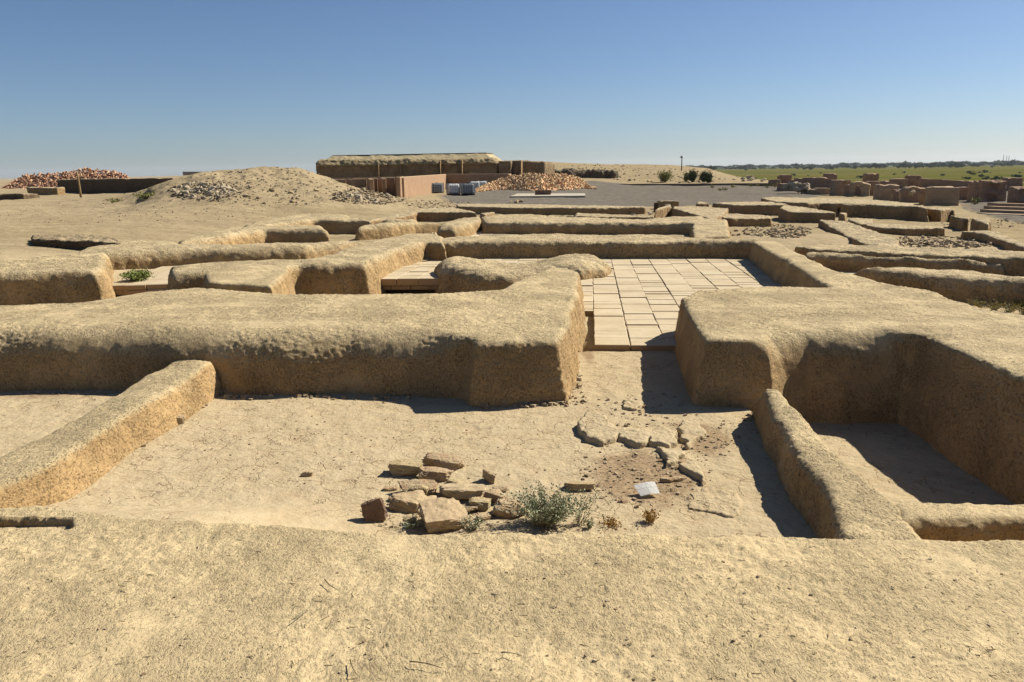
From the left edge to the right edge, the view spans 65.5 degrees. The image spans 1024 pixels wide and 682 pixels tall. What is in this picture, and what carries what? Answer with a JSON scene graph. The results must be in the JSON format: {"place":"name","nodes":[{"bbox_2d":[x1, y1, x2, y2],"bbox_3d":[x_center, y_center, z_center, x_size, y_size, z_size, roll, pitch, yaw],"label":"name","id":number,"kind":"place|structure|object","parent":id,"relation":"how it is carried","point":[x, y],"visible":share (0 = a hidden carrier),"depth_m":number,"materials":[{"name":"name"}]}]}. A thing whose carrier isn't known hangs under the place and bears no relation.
{"place":"outdoors","nodes":[
{"label":"outdoors","id":0,"kind":"place"},
{"bbox_2d":[0,162,1023,538],"bbox_3d":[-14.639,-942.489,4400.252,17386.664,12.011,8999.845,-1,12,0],"label":"ground","id":1,"kind":"structure","parent":0,"point":[178,474],"depth_m":6.48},
{"bbox_2d":[0,193,39,199],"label":"mud wall","id":2,"kind":"structure","parent":1,"relation":"on","point":[10,196],"depth_m":60.40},
{"bbox_2d":[27,187,64,194],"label":"mud wall","id":3,"kind":"structure","parent":1,"relation":"on","point":[48,190],"depth_m":71.90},
{"bbox_2d":[0,252,116,304],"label":"mud wall","id":4,"kind":"structure","parent":1,"relation":"on","point":[77,277],"depth_m":14.11,"materials":[{"name":"paint"}]},
{"bbox_2d":[2,167,128,188],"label":"brick heap","id":5,"kind":"object","parent":1,"relation":"on","point":[36,183],"visible":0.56,"depth_m":89.08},
{"bbox_2d":[31,234,120,249],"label":"mud wall","id":6,"kind":"structure","parent":1,"relation":"on","point":[76,242],"depth_m":20.18,"materials":[{"name":"soil"}]},
{"bbox_2d":[0,359,222,508],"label":"mud wall","id":7,"kind":"structure","parent":1,"relation":"on","point":[77,456],"depth_m":5.87,"materials":[{"name":"paint"}]},
{"bbox_2d":[57,178,174,193],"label":"mud wall","id":8,"kind":"structure","parent":1,"relation":"on","point":[111,185],"depth_m":74.99,"materials":[{"name":"soil"}]},
{"bbox_2d":[112,266,173,294],"bbox_3d":[-7.106,-1.356,16.898,1.770,0.195,3.643,-2,12,-4],"label":"brick paved cell","id":9,"kind":"object","parent":1,"relation":"on","point":[159,282],"visible":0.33,"depth_m":15.19},
{"bbox_2d":[117,267,156,280],"bbox_3d":[-7.380,-1.291,15.663,0.714,0.304,0.672,4,13,21],"label":"green bush","id":10,"kind":"object","parent":9,"relation":"on","point":[137,275],"visible":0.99,"depth_m":15.57,"materials":[{"name":"green plant"}]},
{"bbox_2d":[78,240,364,269],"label":"mud wall","id":11,"kind":"structure","parent":1,"relation":"on","point":[143,254],"depth_m":18.30,"materials":[{"name":"paint"}]},
{"bbox_2d":[203,265,295,294],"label":"mud wall","id":12,"kind":"structure","parent":1,"relation":"on","point":[274,279],"depth_m":11.45,"materials":[{"name":"paint"}]},
{"bbox_2d":[178,225,329,244],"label":"mud wall","id":13,"kind":"structure","parent":1,"relation":"on","point":[275,234],"depth_m":23.50,"materials":[{"name":"paint"}]},
{"bbox_2d":[0,268,585,406],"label":"mud wall","id":14,"kind":"structure","parent":1,"relation":"on","point":[522,340],"depth_m":7.89,"materials":[{"name":"paint"}]},
{"bbox_2d":[167,233,446,294],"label":"mud wall","id":15,"kind":"structure","parent":1,"relation":"on","point":[361,269],"depth_m":14.26,"materials":[{"name":"paint"}]},
{"bbox_2d":[244,214,417,233],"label":"mud wall","id":16,"kind":"structure","parent":1,"relation":"on","point":[336,224],"depth_m":27.64,"materials":[{"name":"paint"}]},
{"bbox_2d":[361,497,388,521],"bbox_3d":[-0.835,1.031,4.835,0.145,0.145,0.080,-16,-1,-3],"label":"stone","id":17,"kind":"object","parent":1,"relation":"on","point":[374,510],"visible":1,"depth_m":4.80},
{"bbox_2d":[20,351,752,532],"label":"pebbles","id":18,"kind":"object","parent":1,"relation":"on","point":[487,406],"visible":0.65,"depth_m":6.51,"materials":[{"name":"stone"}]},
{"bbox_2d":[355,222,442,240],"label":"mud wall","id":19,"kind":"structure","parent":1,"relation":"on","point":[378,231],"depth_m":25.38,"materials":[{"name":"paint"}]},
{"bbox_2d":[388,459,422,475],"bbox_3d":[-0.749,0.895,5.598,0.260,0.103,0.153,4,12,3],"label":"stone","id":20,"kind":"object","parent":1,"relation":"on","point":[399,467],"visible":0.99,"depth_m":5.55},
{"bbox_2d":[388,490,425,512],"bbox_3d":[-0.651,1.021,5.029,0.262,0.093,0.181,6,19,-20],"label":"stone","id":21,"kind":"object","parent":1,"relation":"on","point":[405,502],"visible":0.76,"depth_m":4.98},
{"bbox_2d":[382,285,436,289],"bbox_3d":[-2.002,-1.081,15.306,1.732,0.132,0.400,0,12,6],"label":"brick platform edge","id":22,"kind":"object","parent":1,"relation":"on","point":[409,287],"visible":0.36,"depth_m":15.12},
{"bbox_2d":[400,513,424,528],"bbox_3d":[-0.591,1.087,4.734,0.131,0.094,0.132,10,16,42],"label":"weed tuft","id":23,"kind":"object","parent":1,"relation":"on","point":[414,524],"visible":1,"depth_m":4.74,"materials":[{"name":"green plant"}]},
{"bbox_2d":[398,479,438,495],"bbox_3d":[-0.616,0.980,5.245,0.274,0.088,0.153,-3,30,-10],"label":"stone","id":24,"kind":"object","parent":1,"relation":"on","point":[406,485],"visible":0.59,"depth_m":5.24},
{"bbox_2d":[408,484,428,494],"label":"stone","id":25,"kind":"object","parent":1,"relation":"on","point":[424,488],"visible":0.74,"depth_m":5.17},
{"bbox_2d":[316,153,522,182],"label":"mud fortress","id":26,"kind":"structure","parent":1,"relation":"on","point":[360,166],"depth_m":108.11,"materials":[{"name":"soil"}]},
{"bbox_2d":[332,174,509,197],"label":"mud enclosure","id":27,"kind":"object","parent":1,"relation":"on","point":[406,186],"visible":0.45,"depth_m":71.89,"materials":[{"name":"soil"}]},
{"bbox_2d":[369,207,496,223],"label":"mud wall","id":28,"kind":"structure","parent":1,"relation":"on","point":[439,214],"depth_m":32.75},
{"bbox_2d":[418,466,453,481],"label":"stone","id":29,"kind":"object","parent":1,"relation":"on","point":[438,474],"visible":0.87,"depth_m":5.46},
{"bbox_2d":[432,183,443,192],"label":"water tank","id":30,"kind":"object","parent":1,"relation":"on","point":[437,188],"visible":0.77,"depth_m":86.32,"materials":[{"name":"grey plastic"}]},
{"bbox_2d":[417,497,468,532],"bbox_3d":[-0.412,1.052,4.798,0.307,0.125,0.259,-5,25,-20],"label":"stone","id":31,"kind":"object","parent":1,"relation":"on","point":[440,514],"visible":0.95,"depth_m":4.74,"materials":[{"name":"stone"}]},
{"bbox_2d":[422,452,464,469],"bbox_3d":[-0.496,0.873,5.705,0.322,0.092,0.124,5,25,7],"label":"stone","id":32,"kind":"object","parent":1,"relation":"on","point":[447,461],"visible":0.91,"depth_m":5.68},
{"bbox_2d":[446,183,460,194],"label":"water tank","id":33,"kind":"object","parent":1,"relation":"on","point":[453,189],"visible":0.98,"depth_m":80.61,"materials":[{"name":"white plastic"}]},
{"bbox_2d":[446,476,463,483],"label":"stone","id":34,"kind":"object","parent":1,"relation":"on","point":[452,479],"visible":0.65,"depth_m":5.41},
{"bbox_2d":[430,217,481,237],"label":"mud wall","id":35,"kind":"structure","parent":1,"relation":"on","point":[465,226],"depth_m":24.24,"materials":[{"name":"paint"}]},
{"bbox_2d":[439,483,485,499],"bbox_3d":[-0.322,0.978,5.209,0.312,0.089,0.200,-2,12,-4],"label":"stone","id":36,"kind":"object","parent":1,"relation":"on","point":[463,491],"visible":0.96,"depth_m":5.13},
{"bbox_2d":[461,183,474,194],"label":"water tank","id":37,"kind":"object","parent":1,"relation":"on","point":[467,188],"visible":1,"depth_m":80.44,"materials":[{"name":"grey plastic"}]},
{"bbox_2d":[456,512,488,530],"bbox_3d":[-0.239,1.067,4.700,0.212,0.123,0.167,-1,12,0],"label":"weed tuft","id":38,"kind":"object","parent":1,"relation":"on","point":[473,526],"visible":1,"depth_m":4.71,"materials":[{"name":"green plant"}]},
{"bbox_2d":[468,497,491,511],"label":"stone","id":39,"kind":"object","parent":1,"relation":"on","point":[483,504],"visible":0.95,"depth_m":4.99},
{"bbox_2d":[482,469,494,483],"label":"stone","id":40,"kind":"object","parent":1,"relation":"on","point":[488,476],"visible":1,"depth_m":5.42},
{"bbox_2d":[483,489,503,502],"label":"stone","id":41,"kind":"object","parent":1,"relation":"on","point":[492,494],"visible":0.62,"depth_m":5.11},
{"bbox_2d":[491,497,525,518],"bbox_3d":[-0.010,1.038,4.928,0.214,0.084,0.168,14,16,17],"label":"stone","id":42,"kind":"object","parent":1,"relation":"on","point":[500,513],"visible":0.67,"depth_m":4.88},
{"bbox_2d":[0,505,1023,681],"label":"mud wall","id":43,"kind":"structure","parent":1,"relation":"on","point":[86,597],"depth_m":3.03,"materials":[{"name":"paint"}]},
{"bbox_2d":[3,536,1007,681],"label":"straw bits","id":44,"kind":"object","parent":43,"relation":"on","point":[524,615],"visible":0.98,"depth_m":2.87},
{"bbox_2d":[4,533,1018,681],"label":"crumbs","id":45,"kind":"object","parent":43,"relation":"on","point":[594,660],"visible":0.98,"depth_m":2.87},
{"bbox_2d":[0,163,1023,247],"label":"stone chips","id":46,"kind":"object","parent":1,"relation":"on","point":[947,242],"visible":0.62,"depth_m":39.69,"materials":[{"name":"stone"}]},
{"bbox_2d":[434,253,611,293],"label":"mud wall","id":47,"kind":"structure","parent":1,"relation":"on","point":[454,274],"depth_m":14.80,"materials":[{"name":"paint"}]},
{"bbox_2d":[471,231,586,235],"bbox_3d":[2.485,-3.167,24.211,7.990,0.146,5.417,0,12,6],"label":"tiled corridor","id":48,"kind":"object","parent":1,"relation":"on","point":[479,233],"visible":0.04,"depth_m":24.82,"materials":[{"name":"tile"}]},
{"bbox_2d":[518,478,546,521],"bbox_3d":[0.121,0.970,4.782,0.167,0.274,0.205,-10,15,-35],"label":"desert shrub","id":49,"kind":"object","parent":1,"relation":"on","point":[538,501],"visible":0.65,"depth_m":4.79,"materials":[{"name":"green plant"}]},
{"bbox_2d":[513,160,554,175],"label":"mud bank wall","id":50,"kind":"structure","parent":1,"relation":"on","point":[538,167],"depth_m":109.91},
{"bbox_2d":[475,172,596,191],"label":"brick heap","id":51,"kind":"object","parent":1,"relation":"on","point":[570,180],"visible":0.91,"depth_m":95.19,"materials":[{"name":"brick"}]},
{"bbox_2d":[493,479,589,527],"bbox_3d":[0.173,0.990,4.750,0.591,0.243,0.430,-1,12,0],"label":"desert shrub","id":52,"kind":"object","parent":1,"relation":"on","point":[556,512],"visible":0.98,"depth_m":4.72,"materials":[{"name":"green plant"}]},
{"bbox_2d":[510,193,584,197],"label":"concrete strip","id":53,"kind":"object","parent":1,"relation":"on","point":[554,195],"visible":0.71,"depth_m":73.12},
{"bbox_2d":[456,204,645,215],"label":"mud wall","id":54,"kind":"structure","parent":1,"relation":"on","point":[540,209],"depth_m":37.55,"materials":[{"name":"soil"}]},
{"bbox_2d":[564,481,594,490],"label":"stone","id":55,"kind":"object","parent":1,"relation":"on","point":[576,485],"visible":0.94,"depth_m":5.26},
{"bbox_2d":[481,214,703,234],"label":"mud wall","id":56,"kind":"structure","parent":1,"relation":"on","point":[519,224],"depth_m":24.66,"materials":[{"name":"paint"}]},
{"bbox_2d":[573,476,612,526],"bbox_3d":[0.488,0.958,4.765,0.223,0.298,0.242,5,13,24],"label":"desert shrub","id":57,"kind":"object","parent":1,"relation":"on","point":[583,508],"visible":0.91,"depth_m":4.77,"materials":[{"name":"green plant"}]},
{"bbox_2d":[577,409,618,446],"bbox_3d":[0.694,0.741,6.459,0.395,0.170,0.835,-1,12,0],"label":"mud slab","id":58,"kind":"object","parent":1,"relation":"on","point":[599,429],"depth_m":6.33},
{"bbox_2d":[442,233,762,258],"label":"mud wall","id":59,"kind":"structure","parent":1,"relation":"on","point":[529,246],"depth_m":18.04,"materials":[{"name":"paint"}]},
{"bbox_2d":[599,515,625,529],"bbox_3d":[0.595,1.087,4.749,0.170,0.071,0.185,-1,12,0],"label":"dry grass tuft","id":60,"kind":"object","parent":1,"relation":"on","point":[610,521],"visible":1,"depth_m":4.75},
{"bbox_2d":[574,213,653,219],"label":"mud wall","id":61,"kind":"structure","parent":1,"relation":"on","point":[610,216],"depth_m":30.49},
{"bbox_2d":[381,258,855,350],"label":"tiled floor","id":62,"kind":"structure","parent":1,"relation":"on","point":[632,304],"depth_m":13.47,"materials":[{"name":"brick"}]},
{"bbox_2d":[622,398,641,410],"bbox_3d":[1.062,0.612,7.093,0.241,0.141,0.379,1,12,9],"label":"mud slab","id":63,"kind":"object","parent":1,"relation":"on","point":[629,404],"depth_m":7.03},
{"bbox_2d":[617,424,652,448],"bbox_3d":[0.980,0.785,6.267,0.424,0.152,0.426,-11,15,-38],"label":"mud slab","id":64,"kind":"object","parent":1,"relation":"on","point":[636,436],"depth_m":6.18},
{"bbox_2d":[634,482,659,495],"bbox_3d":[0.886,0.962,5.184,0.158,0.051,0.103,-5,13,-20],"label":"paper sheet","id":65,"kind":"object","parent":1,"relation":"on","point":[644,488],"visible":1,"depth_m":5.19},
{"bbox_2d":[641,506,660,524],"bbox_3d":[0.824,1.053,4.792,0.135,0.119,0.121,-9,15,-34],"label":"dry grass tuft","id":66,"kind":"object","parent":1,"relation":"on","point":[649,518],"visible":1,"depth_m":4.78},
{"bbox_2d":[648,425,677,447],"bbox_3d":[1.168,0.795,6.213,0.292,0.149,0.517,2,13,14],"label":"mud slab","id":67,"kind":"object","parent":1,"relation":"on","point":[663,436],"depth_m":6.13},
{"bbox_2d":[656,170,674,181],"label":"bush","id":68,"kind":"object","parent":1,"relation":"on","point":[665,177],"visible":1,"depth_m":119.03,"materials":[{"name":"green plant"}]},
{"bbox_2d":[657,201,678,207],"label":"adobe stub","id":69,"kind":"object","parent":1,"relation":"on","point":[671,203],"visible":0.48,"depth_m":44.45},
{"bbox_2d":[656,447,685,468],"bbox_3d":[1.183,0.883,5.827,0.258,0.139,0.440,-1,12,0],"label":"mud slab","id":70,"kind":"object","parent":1,"relation":"on","point":[671,456],"depth_m":5.81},
{"bbox_2d":[654,205,728,218],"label":"mud wall","id":71,"kind":"structure","parent":1,"relation":"on","point":[704,212],"depth_m":30.85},
{"bbox_2d":[676,420,706,449],"bbox_3d":[1.418,0.779,6.274,0.304,0.147,0.666,1,12,7],"label":"mud slab","id":72,"kind":"object","parent":1,"relation":"on","point":[691,433],"depth_m":6.25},
{"bbox_2d":[678,461,705,486],"bbox_3d":[1.290,0.948,5.526,0.210,0.130,0.424,-5,13,-18],"label":"mud slab","id":73,"kind":"object","parent":1,"relation":"on","point":[692,469],"depth_m":5.53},
{"bbox_2d":[686,168,698,181],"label":"bush","id":74,"kind":"object","parent":1,"relation":"on","point":[692,176],"visible":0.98,"depth_m":118.18,"materials":[{"name":"green plant"}]},
{"bbox_2d":[622,183,769,185],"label":"kerb","id":75,"kind":"structure","parent":1,"relation":"on","point":[713,184],"depth_m":105.77,"materials":[{"name":"concrete"}]},
{"bbox_2d":[689,218,730,238],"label":"mud wall","id":76,"kind":"structure","parent":1,"relation":"on","point":[710,228],"depth_m":20.52,"materials":[{"name":"soil"}]},
{"bbox_2d":[688,487,742,517],"bbox_3d":[1.293,1.060,5.074,0.421,0.109,0.506,-1,12,0],"label":"mud slab","id":77,"kind":"object","parent":1,"relation":"on","point":[724,502],"depth_m":5.04,"materials":[{"name":"soil"}]},
{"bbox_2d":[696,201,787,215],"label":"mud wall","id":78,"kind":"structure","parent":1,"relation":"on","point":[761,208],"depth_m":34.33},
{"bbox_2d":[722,213,771,226],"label":"mud wall","id":79,"kind":"structure","parent":1,"relation":"on","point":[739,220],"depth_m":26.46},
{"bbox_2d":[777,175,791,182],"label":"ruined pillar","id":80,"kind":"structure","parent":1,"relation":"on","point":[784,178],"depth_m":102.04,"materials":[{"name":"brick"}]},
{"bbox_2d":[778,205,846,222],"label":"mud wall","id":81,"kind":"structure","parent":1,"relation":"on","point":[788,213],"depth_m":27.39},
{"bbox_2d":[794,177,833,188],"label":"ruined wall","id":82,"kind":"structure","parent":1,"relation":"on","point":[818,182],"depth_m":84.35,"materials":[{"name":"brick"}]},
{"bbox_2d":[806,188,829,194],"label":"ruined wall","id":83,"kind":"structure","parent":1,"relation":"on","point":[821,191],"depth_m":68.56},
{"bbox_2d":[751,389,920,539],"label":"mud wall","id":84,"kind":"structure","parent":1,"relation":"on","point":[832,495],"depth_m":4.78,"materials":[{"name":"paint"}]},
{"bbox_2d":[761,197,912,215],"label":"mud wall","id":85,"kind":"structure","parent":1,"relation":"on","point":[798,202],"depth_m":35.05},
{"bbox_2d":[829,180,850,195],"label":"ruined wall","id":86,"kind":"structure","parent":1,"relation":"on","point":[837,187],"depth_m":65.79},
{"bbox_2d":[674,241,1023,504],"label":"mud wall","id":87,"kind":"structure","parent":1,"relation":"on","point":[810,341],"depth_m":7.21,"materials":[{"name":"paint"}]},
{"bbox_2d":[843,185,860,195],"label":"ruined wall","id":88,"kind":"structure","parent":1,"relation":"on","point":[856,193],"depth_m":64.19,"materials":[{"name":"brick"}]},
{"bbox_2d":[818,220,899,245],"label":"mud wall","id":89,"kind":"structure","parent":1,"relation":"on","point":[856,234],"depth_m":19.47,"materials":[{"name":"soil"}]},
{"bbox_2d":[849,181,870,196],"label":"ruined arch","id":90,"kind":"structure","parent":1,"relation":"on","point":[864,188],"depth_m":61.40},
{"bbox_2d":[805,200,928,221],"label":"mud wall","id":91,"kind":"structure","parent":1,"relation":"on","point":[911,212],"depth_m":31.25,"materials":[{"name":"soil"}]},
{"bbox_2d":[862,173,878,181],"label":"ruined pillar","id":92,"kind":"structure","parent":1,"relation":"on","point":[870,176],"depth_m":95.72,"materials":[{"name":"brick"}]},
{"bbox_2d":[873,184,898,200],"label":"ruined wall","id":93,"kind":"structure","parent":1,"relation":"on","point":[881,192],"depth_m":53.43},
{"bbox_2d":[847,218,944,236],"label":"mud wall","id":94,"kind":"structure","parent":1,"relation":"on","point":[913,230],"depth_m":21.93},
{"bbox_2d":[889,178,907,188],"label":"ruined wall","id":95,"kind":"structure","parent":1,"relation":"on","point":[901,182],"depth_m":80.08,"materials":[{"name":"brick"}]},
{"bbox_2d":[890,189,918,202],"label":"ruined wall","id":96,"kind":"structure","parent":1,"relation":"on","point":[907,198],"depth_m":50.08,"materials":[{"name":"brick"}]},
{"bbox_2d":[805,252,1005,275],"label":"mud wall","id":97,"kind":"structure","parent":1,"relation":"on","point":[844,262],"depth_m":14.73,"materials":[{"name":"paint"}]},
{"bbox_2d":[794,243,1023,276],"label":"mud wall","id":98,"kind":"structure","parent":1,"relation":"on","point":[1012,262],"depth_m":15.02,"materials":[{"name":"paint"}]},
{"bbox_2d":[899,186,924,203],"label":"ruined arch","id":99,"kind":"structure","parent":1,"relation":"on","point":[920,192],"depth_m":47.01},
{"bbox_2d":[904,175,921,186],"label":"ruined pillar","id":100,"kind":"structure","parent":1,"relation":"on","point":[912,180],"depth_m":82.33,"materials":[{"name":"brick"}]},
{"bbox_2d":[853,267,1023,306],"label":"mud wall","id":101,"kind":"structure","parent":1,"relation":"on","point":[958,285],"depth_m":12.16,"materials":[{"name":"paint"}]},
{"bbox_2d":[927,207,954,221],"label":"mud wall","id":102,"kind":"structure","parent":1,"relation":"on","point":[938,214],"depth_m":29.25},
{"bbox_2d":[923,186,959,205],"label":"ruined wall","id":103,"kind":"structure","parent":1,"relation":"on","point":[941,195],"depth_m":44.72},
{"bbox_2d":[918,178,969,187],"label":"ruined wall","id":104,"kind":"structure","parent":1,"relation":"on","point":[923,183],"depth_m":78.06,"materials":[{"name":"brick"}]},
{"bbox_2d":[896,502,1023,541],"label":"mud wall","id":105,"kind":"structure","parent":1,"relation":"on","point":[964,522],"depth_m":4.16,"materials":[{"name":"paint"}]},
{"bbox_2d":[957,187,967,199],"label":"ruined wall","id":106,"kind":"structure","parent":1,"relation":"on","point":[963,192],"depth_m":53.01,"materials":[{"name":"brick"}]},
{"bbox_2d":[948,216,991,230],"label":"mud wall","id":107,"kind":"structure","parent":1,"relation":"on","point":[962,223],"depth_m":24.09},
{"bbox_2d":[971,180,1006,201],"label":"ruined wall","id":108,"kind":"structure","parent":1,"relation":"on","point":[990,190],"depth_m":49.55,"materials":[{"name":"brick"}]},
{"bbox_2d":[960,230,1023,250],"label":"mud wall","id":109,"kind":"structure","parent":1,"relation":"on","point":[1004,242],"depth_m":18.41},
{"bbox_2d":[978,202,1023,215],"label":"stone steps","id":110,"kind":"structure","parent":1,"relation":"on","point":[1003,208],"depth_m":38.01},
{"bbox_2d":[997,300,1019,312],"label":"yellow weed","id":111,"kind":"object","parent":1,"relation":"on","point":[1005,306],"visible":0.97,"depth_m":11.27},
{"bbox_2d":[1001,178,1022,190],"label":"ruined wall","id":112,"kind":"structure","parent":1,"relation":"on","point":[1011,182],"depth_m":72.38,"materials":[{"name":"brick"}]},
{"bbox_2d":[1007,186,1023,202],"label":"ruined wall","id":113,"kind":"structure","parent":1,"relation":"on","point":[1015,194],"depth_m":45.75,"materials":[{"name":"brick"}]},
{"bbox_2d":[0,0,1023,178],"label":"sky","id":114,"kind":"structure","parent":0,"point":[133,88],"materials":[{"name":"blue"}]},
{"bbox_2d":[554,168,618,177],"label":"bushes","id":115,"kind":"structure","parent":0,"point":[593,173],"depth_m":126.82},
{"bbox_2d":[713,165,1023,186],"bbox_3d":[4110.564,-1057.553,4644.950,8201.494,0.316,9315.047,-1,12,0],"label":"field","id":116,"kind":"structure","parent":0,"point":[950,173],"depth_m":585.04,"materials":[{"name":"plant"}]},
{"bbox_2d":[687,159,1023,168],"bbox_3d":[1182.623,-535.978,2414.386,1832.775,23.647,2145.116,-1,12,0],"label":"distant woods","id":117,"kind":"object","parent":116,"relation":"on","point":[892,164],"visible":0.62,"depth_m":1658.49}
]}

